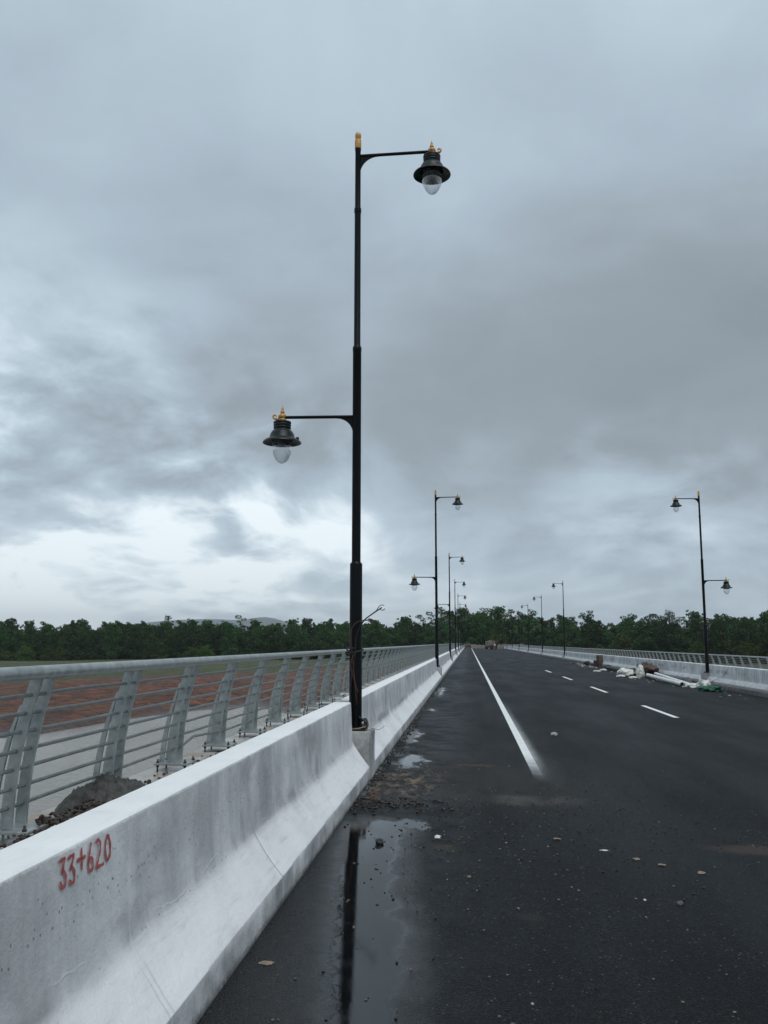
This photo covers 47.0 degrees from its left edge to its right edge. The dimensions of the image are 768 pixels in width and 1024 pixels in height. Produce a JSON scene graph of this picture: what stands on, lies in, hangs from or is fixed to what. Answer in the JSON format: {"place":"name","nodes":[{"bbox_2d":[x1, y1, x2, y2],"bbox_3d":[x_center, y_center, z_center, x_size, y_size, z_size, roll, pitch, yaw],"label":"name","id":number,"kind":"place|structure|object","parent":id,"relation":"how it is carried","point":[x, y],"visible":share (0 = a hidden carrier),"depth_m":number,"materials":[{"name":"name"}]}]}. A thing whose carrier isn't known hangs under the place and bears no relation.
{"place":"outdoors","nodes":[
{"label":"outdoors","id":0,"kind":"place"},
{"bbox_2d":[0,707,286,821],"bbox_3d":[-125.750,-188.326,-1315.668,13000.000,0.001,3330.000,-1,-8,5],"label":"river","id":1,"kind":"structure","parent":0,"point":[52,783],"depth_m":50.45,"materials":[{"name":"liquid"}]},
{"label":"bridge pier","id":2,"kind":"structure","parent":1,"relation":"in","visible":0},
{"bbox_2d":[0,646,459,849],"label":"bridge deck","id":3,"kind":"structure","parent":2,"relation":"on","point":[146,775],"depth_m":6.56,"materials":[{"name":"concrete"}]},
{"bbox_2d":[0,797,115,847],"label":"rubble","id":4,"kind":"object","parent":3,"relation":"on","point":[56,820],"visible":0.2,"depth_m":3.83,"materials":[{"name":"grey stone"}]},
{"bbox_2d":[54,771,145,817],"bbox_3d":[-1.396,1.416,4.514,0.480,0.182,0.840,-1,-8,5],"label":"sand heap","id":5,"kind":"object","parent":3,"relation":"on","point":[106,786],"visible":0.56,"depth_m":4.37,"materials":[{"name":"sand"}]},
{"bbox_2d":[0,702,374,1023],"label":"concrete barrier","id":6,"kind":"object","parent":3,"relation":"on","point":[160,901],"visible":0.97,"depth_m":3.91,"materials":[{"name":"white concrete"}]},
{"bbox_2d":[263,132,450,730],"bbox_3d":[-0.337,-1.227,11.281,2.446,7.828,0.496,-1,-8,5],"label":"street lamp","id":7,"kind":"object","parent":6,"relation":"on","point":[432,170],"visible":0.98,"depth_m":11.24,"materials":[{"name":"metal"}]},
{"bbox_2d":[0,643,459,836],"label":"bridge railing","id":8,"kind":"object","parent":3,"relation":"on","point":[29,715],"visible":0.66,"depth_m":5.22,"materials":[{"name":"metal"}]},
{"bbox_2d":[341,659,441,772],"bbox_3d":[0.998,4.899,24.876,0.449,1.027,28.193,-1,-8,5],"label":"concrete barrier","id":9,"kind":"object","parent":3,"relation":"on","point":[394,704],"visible":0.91,"depth_m":15.79,"materials":[{"name":"concrete"}]},
{"bbox_2d":[409,490,462,666],"bbox_3d":[2.319,2.878,39.054,2.446,7.828,0.496,-1,-8,5],"label":"street lamp","id":10,"kind":"object","parent":9,"relation":"on","point":[457,501],"visible":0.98,"depth_m":39.00,"materials":[{"name":"metal"}]},
{"bbox_2d":[433,652,452,678],"bbox_3d":[3.654,9.005,52.648,0.450,1.026,28.192,-1,-8,5],"label":"concrete barrier","id":11,"kind":"object","parent":3,"relation":"on","point":[445,661],"visible":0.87,"depth_m":50.07,"materials":[{"name":"concrete"}]},
{"bbox_2d":[434,553,464,656],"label":"street lamp","id":12,"kind":"object","parent":11,"relation":"on","point":[461,559],"visible":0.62,"depth_m":66.77,"materials":[{"name":"metal"}]},
{"bbox_2d":[541,649,563,659],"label":"concrete barrier","id":13,"kind":"object","parent":3,"relation":"on","point":[555,654],"visible":0.85,"depth_m":105.10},
{"bbox_2d":[562,651,709,682],"bbox_3d":[16.411,11.125,65.483,0.449,1.026,56.394,-1,-8,5],"label":"concrete barrier","id":14,"kind":"object","parent":3,"relation":"on","point":[679,670],"visible":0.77,"depth_m":48.65,"materials":[{"name":"concrete"}]},
{"bbox_2d":[505,644,767,668],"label":"bridge railing","id":15,"kind":"object","parent":3,"relation":"on","point":[666,658],"visible":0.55,"depth_m":47.40,"materials":[{"name":"metal"}]},
{"bbox_2d":[701,665,767,697],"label":"concrete barrier","id":16,"kind":"object","parent":3,"relation":"on","point":[749,681],"visible":0.74,"depth_m":32.74,"materials":[{"name":"concrete"}]},
{"bbox_2d":[670,491,731,672],"bbox_3d":[13.713,2.946,38.005,2.446,7.828,0.496,-1,-8,5],"label":"street lamp","id":17,"kind":"object","parent":16,"relation":"on","point":[676,503],"visible":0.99,"depth_m":37.90,"materials":[{"name":"metal"}]},
{"bbox_2d":[19,617,610,633],"bbox_3d":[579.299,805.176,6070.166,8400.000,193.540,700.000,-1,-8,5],"label":"hills","id":18,"kind":"structure","parent":0,"point":[265,621],"depth_m":6361.07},
{"bbox_2d":[0,658,767,737],"bbox_3d":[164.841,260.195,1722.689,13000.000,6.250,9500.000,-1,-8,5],"label":"ground","id":19,"kind":"structure","parent":0,"point":[55,700],"depth_m":101.53,"materials":[{"name":"soil"}]},
{"bbox_2d":[0,625,11,653],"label":"forest tree","id":20,"kind":"object","parent":19,"relation":"on","point":[5,635],"visible":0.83,"depth_m":267.25,"materials":[{"name":"green plant"}]},
{"bbox_2d":[7,630,30,660],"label":"forest tree","id":21,"kind":"object","parent":19,"relation":"on","point":[19,640],"visible":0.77,"depth_m":268.64,"materials":[{"name":"green plant"}]},
{"bbox_2d":[14,645,35,660],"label":"bush","id":22,"kind":"object","parent":19,"relation":"on","point":[27,653],"visible":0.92,"depth_m":265.56,"materials":[{"name":"green plant"}]},
{"bbox_2d":[20,620,39,647],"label":"forest tree","id":23,"kind":"object","parent":19,"relation":"on","point":[28,627],"visible":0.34,"depth_m":276.03,"materials":[{"name":"green plant"}]},
{"bbox_2d":[27,630,55,660],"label":"forest tree","id":24,"kind":"object","parent":19,"relation":"on","point":[38,639],"visible":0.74,"depth_m":271.10,"materials":[{"name":"green plant"}]},
{"bbox_2d":[40,621,54,654],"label":"forest tree","id":25,"kind":"object","parent":19,"relation":"on","point":[47,628],"visible":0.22,"depth_m":280.17,"materials":[{"name":"green plant"}]},
{"bbox_2d":[40,647,56,660],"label":"bush","id":26,"kind":"object","parent":19,"relation":"on","point":[47,653],"visible":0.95,"depth_m":266.13,"materials":[{"name":"green plant"}]},
{"bbox_2d":[49,629,67,649],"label":"forest tree","id":27,"kind":"object","parent":19,"relation":"on","point":[55,636],"visible":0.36,"depth_m":274.21,"materials":[{"name":"green plant"}]},
{"bbox_2d":[52,646,68,660],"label":"bush","id":28,"kind":"object","parent":19,"relation":"on","point":[60,651],"visible":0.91,"depth_m":268.16,"materials":[{"name":"green plant"}]},
{"bbox_2d":[55,628,80,660],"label":"forest tree","id":29,"kind":"object","parent":19,"relation":"on","point":[66,637],"visible":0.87,"depth_m":271.70,"materials":[{"name":"green plant"}]},
{"bbox_2d":[69,626,91,659],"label":"forest tree","id":30,"kind":"object","parent":19,"relation":"on","point":[81,643],"visible":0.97,"depth_m":272.99,"materials":[{"name":"green plant"}]},
{"bbox_2d":[75,618,93,659],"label":"forest tree","id":31,"kind":"object","parent":19,"relation":"on","point":[83,622],"visible":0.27,"depth_m":281.24,"materials":[{"name":"green plant"}]},
{"bbox_2d":[85,629,105,659],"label":"forest tree","id":32,"kind":"object","parent":19,"relation":"on","point":[96,650],"visible":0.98,"depth_m":274.46,"materials":[{"name":"green plant"}]},
{"bbox_2d":[101,622,122,658],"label":"forest tree","id":33,"kind":"object","parent":19,"relation":"on","point":[110,653],"visible":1,"depth_m":275.15,"materials":[{"name":"green plant"}]},
{"bbox_2d":[117,624,137,658],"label":"forest tree","id":34,"kind":"object","parent":19,"relation":"on","point":[126,634],"visible":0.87,"depth_m":277.54,"materials":[{"name":"green plant"}]},
{"bbox_2d":[124,623,145,658],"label":"forest tree","id":35,"kind":"object","parent":19,"relation":"on","point":[136,650],"visible":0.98,"depth_m":277.88,"materials":[{"name":"green plant"}]},
{"bbox_2d":[140,646,154,659],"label":"bush","id":36,"kind":"object","parent":19,"relation":"on","point":[145,653],"visible":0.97,"depth_m":275.52,"materials":[{"name":"green plant"}]},
{"bbox_2d":[138,632,162,656],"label":"forest tree","id":37,"kind":"object","parent":19,"relation":"on","point":[151,637],"visible":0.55,"depth_m":278.29,"materials":[{"name":"green plant"}]},
{"bbox_2d":[150,640,168,658],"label":"bush","id":38,"kind":"object","parent":19,"relation":"on","point":[161,648],"visible":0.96,"depth_m":275.65,"materials":[{"name":"green plant"}]},
{"bbox_2d":[151,625,170,656],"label":"forest tree","id":39,"kind":"object","parent":19,"relation":"on","point":[160,632],"visible":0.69,"depth_m":279.23,"materials":[{"name":"green plant"}]},
{"bbox_2d":[168,627,189,657],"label":"forest tree","id":40,"kind":"object","parent":19,"relation":"on","point":[176,649],"visible":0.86,"depth_m":280.68,"materials":[{"name":"green plant"}]},
{"bbox_2d":[176,628,199,657],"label":"forest tree","id":41,"kind":"object","parent":19,"relation":"on","point":[188,635],"visible":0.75,"depth_m":280.19,"materials":[{"name":"green plant"}]},
{"bbox_2d":[187,618,200,645],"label":"forest tree","id":42,"kind":"object","parent":19,"relation":"on","point":[192,624],"visible":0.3,"depth_m":289.35,"materials":[{"name":"green plant"}]},
{"bbox_2d":[194,644,215,656],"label":"bush","id":43,"kind":"object","parent":19,"relation":"on","point":[207,651],"visible":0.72,"depth_m":276.81,"materials":[{"name":"green plant"}]},
{"bbox_2d":[197,622,217,654],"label":"forest tree","id":44,"kind":"object","parent":19,"relation":"on","point":[208,634],"visible":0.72,"depth_m":282.47,"materials":[{"name":"green plant"}]},
{"bbox_2d":[209,628,230,655],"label":"forest tree","id":45,"kind":"object","parent":19,"relation":"on","point":[219,634],"visible":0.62,"depth_m":283.02,"materials":[{"name":"green plant"}]},
{"bbox_2d":[218,622,239,655],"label":"forest tree","id":46,"kind":"object","parent":19,"relation":"on","point":[230,649],"visible":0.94,"depth_m":280.19,"materials":[{"name":"green plant"}]},
{"bbox_2d":[235,629,256,654],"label":"forest tree","id":47,"kind":"object","parent":19,"relation":"on","point":[242,639],"visible":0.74,"depth_m":282.28,"materials":[{"name":"green plant"}]},
{"bbox_2d":[244,626,263,653],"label":"forest tree","id":48,"kind":"object","parent":19,"relation":"on","point":[259,641],"visible":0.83,"depth_m":281.87,"materials":[{"name":"green plant"}]},
{"bbox_2d":[257,625,276,652],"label":"forest tree","id":49,"kind":"object","parent":19,"relation":"on","point":[267,629],"visible":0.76,"depth_m":281.29,"materials":[{"name":"green plant"}]},
{"bbox_2d":[263,626,288,659],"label":"forest tree","id":50,"kind":"object","parent":19,"relation":"on","point":[278,647],"visible":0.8,"depth_m":281.25,"materials":[{"name":"green plant"}]},
{"bbox_2d":[285,623,304,658],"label":"forest tree","id":51,"kind":"object","parent":19,"relation":"on","point":[292,632],"visible":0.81,"depth_m":283.50,"materials":[{"name":"green plant"}]},
{"bbox_2d":[291,629,311,659],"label":"forest tree","id":52,"kind":"object","parent":19,"relation":"on","point":[303,643],"visible":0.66,"depth_m":283.22,"materials":[{"name":"green plant"}]},
{"bbox_2d":[300,617,315,650],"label":"forest tree","id":53,"kind":"object","parent":19,"relation":"on","point":[305,624],"visible":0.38,"depth_m":292.42,"materials":[{"name":"green plant"}]},
{"bbox_2d":[309,629,335,658],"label":"forest tree","id":54,"kind":"object","parent":19,"relation":"on","point":[316,645],"visible":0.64,"depth_m":283.44,"materials":[{"name":"green plant"}]},
{"bbox_2d":[316,618,337,655],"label":"forest tree","id":55,"kind":"object","parent":19,"relation":"on","point":[329,624],"visible":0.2,"depth_m":291.04,"materials":[{"name":"green plant"}]},
{"bbox_2d":[316,628,341,657],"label":"forest tree","id":56,"kind":"object","parent":19,"relation":"on","point":[330,633],"visible":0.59,"depth_m":283.64,"materials":[{"name":"green plant"}]},
{"bbox_2d":[330,630,349,658],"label":"forest tree","id":57,"kind":"object","parent":19,"relation":"on","point":[342,636],"visible":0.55,"depth_m":283.91,"materials":[{"name":"green plant"}]},
{"bbox_2d":[362,623,380,656],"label":"forest tree","id":58,"kind":"object","parent":19,"relation":"on","point":[370,634],"visible":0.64,"depth_m":283.84,"materials":[{"name":"green plant"}]},
{"bbox_2d":[371,627,392,656],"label":"forest tree","id":59,"kind":"object","parent":19,"relation":"on","point":[382,632],"visible":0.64,"depth_m":282.85,"materials":[{"name":"green plant"}]},
{"bbox_2d":[383,628,404,656],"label":"forest tree","id":60,"kind":"object","parent":19,"relation":"on","point":[395,633],"visible":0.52,"depth_m":282.76,"materials":[{"name":"green plant"}]},
{"bbox_2d":[391,626,413,657],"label":"forest tree","id":61,"kind":"object","parent":19,"relation":"on","point":[403,631],"visible":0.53,"depth_m":282.81,"materials":[{"name":"green plant"}]},
{"bbox_2d":[395,615,414,645],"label":"forest tree","id":62,"kind":"object","parent":19,"relation":"on","point":[404,621],"visible":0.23,"depth_m":289.69,"materials":[{"name":"green plant"}]},
{"bbox_2d":[405,622,425,656],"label":"forest tree","id":63,"kind":"object","parent":19,"relation":"on","point":[416,630],"visible":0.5,"depth_m":279.84,"materials":[{"name":"green plant"}]},
{"bbox_2d":[419,626,440,644],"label":"forest tree","id":64,"kind":"object","parent":19,"relation":"on","point":[428,640],"visible":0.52,"depth_m":278.49,"materials":[{"name":"green plant"}]},
{"bbox_2d":[430,619,453,643],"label":"forest tree","id":65,"kind":"object","parent":19,"relation":"on","point":[442,629],"visible":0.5,"depth_m":277.36,"materials":[{"name":"green plant"}]},
{"bbox_2d":[443,617,467,643],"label":"forest tree","id":66,"kind":"object","parent":19,"relation":"on","point":[453,629],"visible":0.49,"depth_m":278.81,"materials":[{"name":"green plant"}]},
{"bbox_2d":[452,607,471,642],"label":"forest tree","id":67,"kind":"object","parent":19,"relation":"on","point":[462,613],"visible":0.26,"depth_m":288.25,"materials":[{"name":"green plant"}]},
{"bbox_2d":[460,616,480,644],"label":"forest tree","id":68,"kind":"object","parent":19,"relation":"on","point":[470,640],"visible":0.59,"depth_m":279.28,"materials":[{"name":"green plant"}]},
{"bbox_2d":[467,612,490,644],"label":"forest tree","id":69,"kind":"object","parent":19,"relation":"on","point":[479,622],"visible":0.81,"depth_m":277.49,"materials":[{"name":"green plant"}]},
{"bbox_2d":[480,617,502,644],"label":"forest tree","id":70,"kind":"object","parent":19,"relation":"on","point":[491,625],"visible":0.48,"depth_m":277.91,"materials":[{"name":"green plant"}]},
{"bbox_2d":[489,605,508,633],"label":"forest tree","id":71,"kind":"object","parent":19,"relation":"on","point":[498,616],"visible":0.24,"depth_m":285.89,"materials":[{"name":"green plant"}]},
{"bbox_2d":[498,618,519,643],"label":"forest tree","id":72,"kind":"object","parent":19,"relation":"on","point":[510,624],"visible":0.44,"depth_m":276.17,"materials":[{"name":"green plant"}]},
{"bbox_2d":[508,619,536,646],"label":"forest tree","id":73,"kind":"object","parent":19,"relation":"on","point":[521,623],"visible":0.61,"depth_m":270.69,"materials":[{"name":"green plant"}]},
{"bbox_2d":[521,617,547,648],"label":"forest tree","id":74,"kind":"object","parent":19,"relation":"on","point":[532,623],"visible":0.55,"depth_m":270.31,"materials":[{"name":"green plant"}]},
{"bbox_2d":[534,627,557,648],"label":"forest tree","id":75,"kind":"object","parent":19,"relation":"on","point":[548,641],"visible":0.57,"depth_m":268.51,"materials":[{"name":"green plant"}]},
{"bbox_2d":[554,617,576,649],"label":"forest tree","id":76,"kind":"object","parent":19,"relation":"on","point":[561,629],"visible":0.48,"depth_m":264.25,"materials":[{"name":"green plant"}]},
{"bbox_2d":[560,626,585,652],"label":"forest tree","id":77,"kind":"object","parent":19,"relation":"on","point":[574,637],"visible":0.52,"depth_m":259.08,"materials":[{"name":"green plant"}]},
{"bbox_2d":[580,610,597,636],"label":"tall tree","id":78,"kind":"object","parent":19,"relation":"on","point":[588,615],"visible":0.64,"depth_m":263.27,"materials":[{"name":"green plant"}]},
{"bbox_2d":[580,624,609,653],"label":"forest tree","id":79,"kind":"object","parent":19,"relation":"on","point":[595,629],"visible":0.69,"depth_m":255.32,"materials":[{"name":"green plant"}]},
{"bbox_2d":[588,628,614,655],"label":"forest tree","id":80,"kind":"object","parent":19,"relation":"on","point":[606,633],"visible":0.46,"depth_m":255.20,"materials":[{"name":"green plant"}]},
{"bbox_2d":[608,633,636,657],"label":"bush","id":81,"kind":"object","parent":19,"relation":"on","point":[623,641],"visible":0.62,"depth_m":244.49,"materials":[{"name":"green plant"}]},
{"bbox_2d":[628,619,649,657],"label":"forest tree","id":82,"kind":"object","parent":19,"relation":"on","point":[639,625],"visible":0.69,"depth_m":244.84,"materials":[{"name":"green plant"}]},
{"bbox_2d":[642,621,666,658],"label":"forest tree","id":83,"kind":"object","parent":19,"relation":"on","point":[653,644],"visible":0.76,"depth_m":242.35,"materials":[{"name":"green plant"}]},
{"bbox_2d":[657,610,681,650],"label":"casuarina tree","id":84,"kind":"object","parent":19,"relation":"on","point":[668,615],"visible":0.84,"depth_m":241.00,"materials":[{"name":"green plant"}]},
{"bbox_2d":[656,623,685,660],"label":"forest tree","id":85,"kind":"object","parent":19,"relation":"on","point":[670,635],"visible":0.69,"depth_m":240.27,"materials":[{"name":"green plant"}]},
{"bbox_2d":[673,626,708,661],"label":"forest tree","id":86,"kind":"object","parent":19,"relation":"on","point":[688,637],"visible":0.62,"depth_m":236.99,"materials":[{"name":"green plant"}]},
{"bbox_2d":[683,610,708,640],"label":"forest tree","id":87,"kind":"object","parent":19,"relation":"on","point":[694,614],"visible":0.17,"depth_m":247.59,"materials":[{"name":"green plant"}]},
{"bbox_2d":[683,618,709,661],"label":"forest tree","id":88,"kind":"object","parent":19,"relation":"on","point":[696,625],"visible":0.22,"depth_m":241.69,"materials":[{"name":"green plant"}]},
{"bbox_2d":[685,641,713,662],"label":"bush","id":89,"kind":"object","parent":19,"relation":"on","point":[698,647],"visible":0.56,"depth_m":229.99,"materials":[{"name":"green plant"}]},
{"bbox_2d":[702,618,726,662],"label":"forest tree","id":90,"kind":"object","parent":19,"relation":"on","point":[715,628],"visible":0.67,"depth_m":228.68,"materials":[{"name":"green plant"}]},
{"bbox_2d":[711,622,740,661],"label":"forest tree","id":91,"kind":"object","parent":19,"relation":"on","point":[729,630],"visible":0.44,"depth_m":228.11,"materials":[{"name":"green plant"}]},
{"bbox_2d":[717,639,740,663],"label":"bush","id":92,"kind":"object","parent":19,"relation":"on","point":[729,645],"visible":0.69,"depth_m":224.65,"materials":[{"name":"green plant"}]},
{"bbox_2d":[732,639,763,663],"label":"bush","id":93,"kind":"object","parent":19,"relation":"on","point":[744,649],"visible":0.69,"depth_m":219.69,"materials":[{"name":"green plant"}]},
{"bbox_2d":[733,616,765,662],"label":"forest tree","id":94,"kind":"object","parent":19,"relation":"on","point":[749,628],"visible":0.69,"depth_m":223.95,"materials":[{"name":"green plant"}]},
{"bbox_2d":[756,610,767,661],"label":"forest tree","id":95,"kind":"object","parent":19,"relation":"on","point":[764,617],"visible":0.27,"depth_m":231.50,"materials":[{"name":"green plant"}]},
{"bbox_2d":[759,623,767,662],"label":"forest tree","id":96,"kind":"object","parent":19,"relation":"on","point":[765,629],"visible":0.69,"depth_m":222.86,"materials":[{"name":"green plant"}]},
{"bbox_2d":[0,0,767,630],"label":"sky","id":97,"kind":"structure","parent":0,"point":[566,339],"materials":[{"name":"grey"}]},
{"bbox_2d":[197,648,767,1023],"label":"road","id":98,"kind":"structure","parent":0,"point":[716,743],"depth_m":6.28,"materials":[{"name":"asphalt"}]},
{"bbox_2d":[350,793,453,814],"bbox_3d":[0.195,2.923,8.820,1.014,0.057,1.092,-1,-8,5],"label":"asphalt rubble","id":99,"kind":"object","parent":98,"relation":"on","point":[393,803],"visible":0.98,"depth_m":8.85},
{"bbox_2d":[357,669,450,799],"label":"gutter crumbs","id":100,"kind":"object","parent":98,"relation":"on","point":[364,794],"visible":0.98,"depth_m":12.04,"materials":[{"name":"concrete"}]},
{"bbox_2d":[471,648,536,765],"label":"edge line","id":101,"kind":"object","parent":98,"relation":"on","point":[528,756],"visible":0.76,"depth_m":16.61,"materials":[{"name":"paint"}]},
{"bbox_2d":[271,757,766,1023],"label":"grit","id":102,"kind":"object","parent":98,"relation":"on","point":[596,988],"visible":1,"depth_m":6.87,"materials":[{"name":"gravel"}]},
{"bbox_2d":[343,768,757,904],"bbox_3d":[1.601,2.919,8.556,4.859,0.107,6.338,-1,-8,5],"label":"dark grit","id":103,"kind":"object","parent":98,"relation":"on","point":[559,835],"visible":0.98,"depth_m":7.79,"materials":[{"name":"gravel"}]},
{"bbox_2d":[634,662,659,677],"bbox_3d":[13.888,8.326,46.703,1.251,0.807,3.152,-1,-8,5],"label":"tarpaulin","id":104,"kind":"object","parent":98,"relation":"on","point":[650,668],"visible":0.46,"depth_m":45.77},
{"bbox_2d":[646,673,683,685],"bbox_3d":[12.801,7.667,40.492,0.175,0.272,8.004,-1,-8,7],"label":"pipe","id":105,"kind":"object","parent":98,"relation":"on","point":[675,682],"visible":0.98,"depth_m":39.56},
{"bbox_2d":[698,685,722,691],"bbox_3d":[12.193,6.601,33.104,0.900,0.228,1.008,4,-9,-23],"label":"green cloth","id":106,"kind":"object","parent":98,"relation":"on","point":[709,688],"visible":0.99,"depth_m":32.76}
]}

